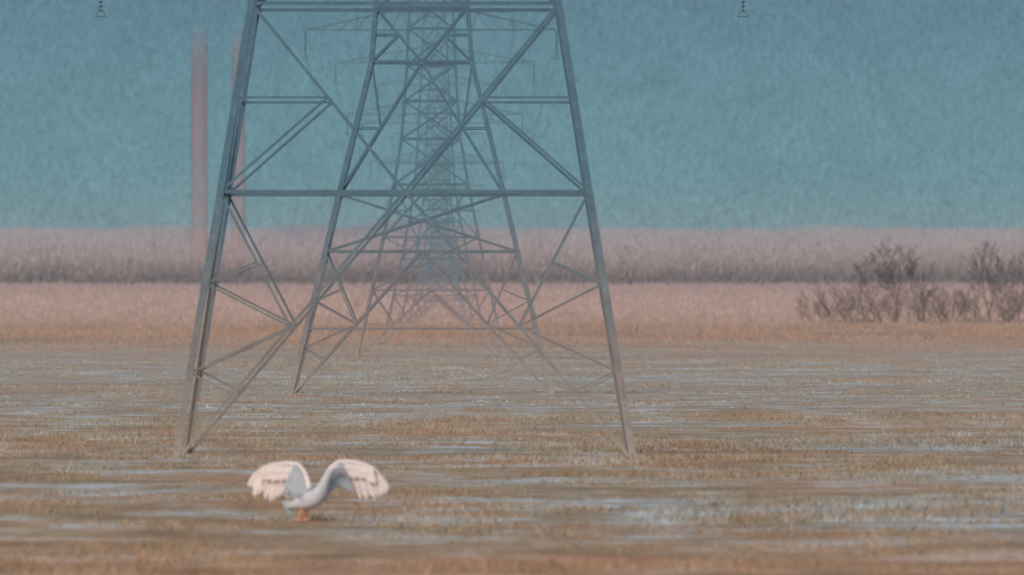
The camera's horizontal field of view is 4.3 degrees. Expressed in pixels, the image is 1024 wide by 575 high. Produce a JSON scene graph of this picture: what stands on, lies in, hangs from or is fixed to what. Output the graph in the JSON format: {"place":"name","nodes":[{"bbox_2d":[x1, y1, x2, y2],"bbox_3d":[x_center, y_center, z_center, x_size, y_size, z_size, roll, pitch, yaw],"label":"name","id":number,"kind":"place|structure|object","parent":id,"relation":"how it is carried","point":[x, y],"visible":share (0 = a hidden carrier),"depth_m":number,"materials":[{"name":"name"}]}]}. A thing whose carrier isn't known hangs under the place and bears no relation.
{"place":"outdoors","nodes":[
{"label":"outdoors","id":0,"kind":"place"},
{"bbox_2d":[0,285,1023,574],"bbox_3d":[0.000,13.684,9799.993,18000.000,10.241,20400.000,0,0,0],"label":"field ground","id":1,"kind":"structure","parent":0,"point":[324,547],"depth_m":298.06,"materials":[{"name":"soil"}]},
{"bbox_2d":[248,460,389,520],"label":"swan","id":2,"kind":"object","parent":1,"relation":"on","point":[277,479],"visible":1,"depth_m":208.07,"materials":[{"name":"white"}]},
{"bbox_2d":[172,0,635,457],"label":"transmission pylon","id":3,"kind":"object","parent":1,"relation":"on","point":[225,192],"visible":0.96,"depth_m":299.38,"materials":[{"name":"metal"}]},
{"bbox_2d":[95,0,748,394],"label":"transmission pylon","id":4,"kind":"object","parent":1,"relation":"on","point":[295,386],"visible":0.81,"depth_m":518.98,"materials":[{"name":"metal"}]},
{"bbox_2d":[302,0,559,357],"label":"transmission pylon","id":5,"kind":"object","parent":1,"relation":"on","point":[373,288],"visible":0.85,"depth_m":898.11,"materials":[{"name":"metal"}]},
{"bbox_2d":[334,0,535,342],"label":"transmission pylon","id":6,"kind":"object","parent":1,"relation":"on","point":[402,258],"visible":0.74,"depth_m":1288.56,"materials":[{"name":"metal"}]},
{"bbox_2d":[361,32,513,334],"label":"transmission pylon","id":7,"kind":"object","parent":1,"relation":"on","point":[424,199],"visible":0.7,"depth_m":1708.63,"materials":[{"name":"metal"}]},
{"bbox_2d":[379,93,496,327],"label":"transmission pylon","id":8,"kind":"object","parent":1,"relation":"on","point":[456,279],"visible":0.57,"depth_m":2188.33,"materials":[{"name":"metal"}]},
{"bbox_2d":[295,1,568,224],"bbox_3d":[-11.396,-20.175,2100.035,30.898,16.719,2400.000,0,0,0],"label":"power line cables","id":9,"kind":"object","parent":8,"relation":"hanging from","point":[381,117],"visible":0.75,"depth_m":1260.81,"materials":[{"name":"metal"}]},
{"bbox_2d":[393,130,485,316],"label":"transmission pylon","id":10,"kind":"object","parent":1,"relation":"on","point":[431,246],"visible":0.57,"depth_m":2758.22,"materials":[{"name":"metal"}]},
{"bbox_2d":[409,149,476,298],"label":"transmission pylon","id":11,"kind":"object","parent":1,"relation":"on","point":[441,225],"visible":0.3,"depth_m":3298.47,"materials":[{"name":"metal"}]},
{"bbox_2d":[0,218,1023,284],"bbox_3d":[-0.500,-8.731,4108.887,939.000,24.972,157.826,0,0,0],"label":"distant woodland","id":12,"kind":"object","parent":1,"relation":"on","point":[815,254],"visible":0.81,"depth_m":4059.98,"materials":[{"name":"grey plant"}]},
{"bbox_2d":[0,280,1023,357],"bbox_3d":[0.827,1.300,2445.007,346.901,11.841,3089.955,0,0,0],"label":"reed grass","id":13,"kind":"structure","parent":1,"relation":"on","point":[130,324],"depth_m":2696.07,"materials":[{"name":"beige plant"}]},
{"bbox_2d":[792,290,857,322],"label":"bare shrub","id":14,"kind":"object","parent":1,"relation":"on","point":[801,301],"visible":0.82,"depth_m":2494.22,"materials":[{"name":"brown plant"}]},
{"bbox_2d":[814,275,868,323],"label":"bare shrub","id":15,"kind":"object","parent":1,"relation":"on","point":[822,301],"visible":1,"depth_m":2460.69,"materials":[{"name":"brown plant"}]},
{"bbox_2d":[825,284,889,324],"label":"bare shrub","id":16,"kind":"object","parent":1,"relation":"on","point":[858,306],"visible":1,"depth_m":2449.77,"materials":[{"name":"brown plant"}]},
{"bbox_2d":[843,250,884,321],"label":"bare tree","id":17,"kind":"object","parent":1,"relation":"on","point":[860,272],"visible":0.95,"depth_m":2479.46,"materials":[{"name":"brown plant"}]},
{"bbox_2d":[835,280,903,322],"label":"bare shrub","id":18,"kind":"object","parent":1,"relation":"on","point":[888,298],"visible":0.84,"depth_m":2486.33,"materials":[{"name":"brown plant"}]},
{"bbox_2d":[871,241,918,322],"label":"bare tree","id":19,"kind":"object","parent":1,"relation":"on","point":[891,273],"visible":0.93,"depth_m":2496.76,"materials":[{"name":"brown plant"}]},
{"bbox_2d":[766,315,1023,325],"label":"undergrowth brush","id":20,"kind":"object","parent":1,"relation":"on","point":[974,320],"visible":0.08,"depth_m":2455.99,"materials":[{"name":"brown plant"}]},
{"bbox_2d":[867,284,936,322],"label":"bare shrub","id":21,"kind":"object","parent":1,"relation":"on","point":[899,305],"visible":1,"depth_m":2467.01,"materials":[{"name":"brown plant"}]},
{"bbox_2d":[883,283,949,323],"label":"bare shrub","id":22,"kind":"object","parent":1,"relation":"on","point":[917,302],"visible":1,"depth_m":2456.97,"materials":[{"name":"brown plant"}]},
{"bbox_2d":[903,250,939,319],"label":"bare tree","id":23,"kind":"object","parent":1,"relation":"on","point":[912,272],"visible":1,"depth_m":2466.35,"materials":[{"name":"brown plant"}]},
{"bbox_2d":[913,287,969,322],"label":"bare shrub","id":24,"kind":"object","parent":1,"relation":"on","point":[949,301],"visible":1,"depth_m":2473.47,"materials":[{"name":"brown plant"}]},
{"bbox_2d":[925,285,980,321],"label":"bare shrub","id":25,"kind":"object","parent":1,"relation":"on","point":[957,305],"visible":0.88,"depth_m":2491.89,"materials":[{"name":"brown plant"}]},
{"bbox_2d":[954,279,1023,324],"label":"bare shrub","id":26,"kind":"object","parent":1,"relation":"on","point":[977,307],"visible":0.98,"depth_m":2472.49,"materials":[{"name":"brown plant"}]},
{"bbox_2d":[960,240,1021,320],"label":"bare tree","id":27,"kind":"object","parent":1,"relation":"on","point":[987,271],"visible":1,"depth_m":2476.95,"materials":[{"name":"brown plant"}]},
{"bbox_2d":[986,280,1023,322],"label":"bare shrub","id":28,"kind":"object","parent":1,"relation":"on","point":[1015,310],"visible":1,"depth_m":2457.53,"materials":[{"name":"brown plant"}]},
{"bbox_2d":[997,290,1023,322],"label":"bare shrub","id":29,"kind":"object","parent":1,"relation":"on","point":[1012,305],"visible":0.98,"depth_m":2474.68,"materials":[{"name":"brown plant"}]},
{"bbox_2d":[1008,250,1023,321],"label":"bare tree","id":30,"kind":"object","parent":1,"relation":"on","point":[1020,261],"visible":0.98,"depth_m":2479.57,"materials":[{"name":"brown plant"}]},
{"bbox_2d":[0,0,1023,232],"label":"sky","id":31,"kind":"structure","parent":0,"point":[693,113],"materials":[{"name":"blue"}]}
]}

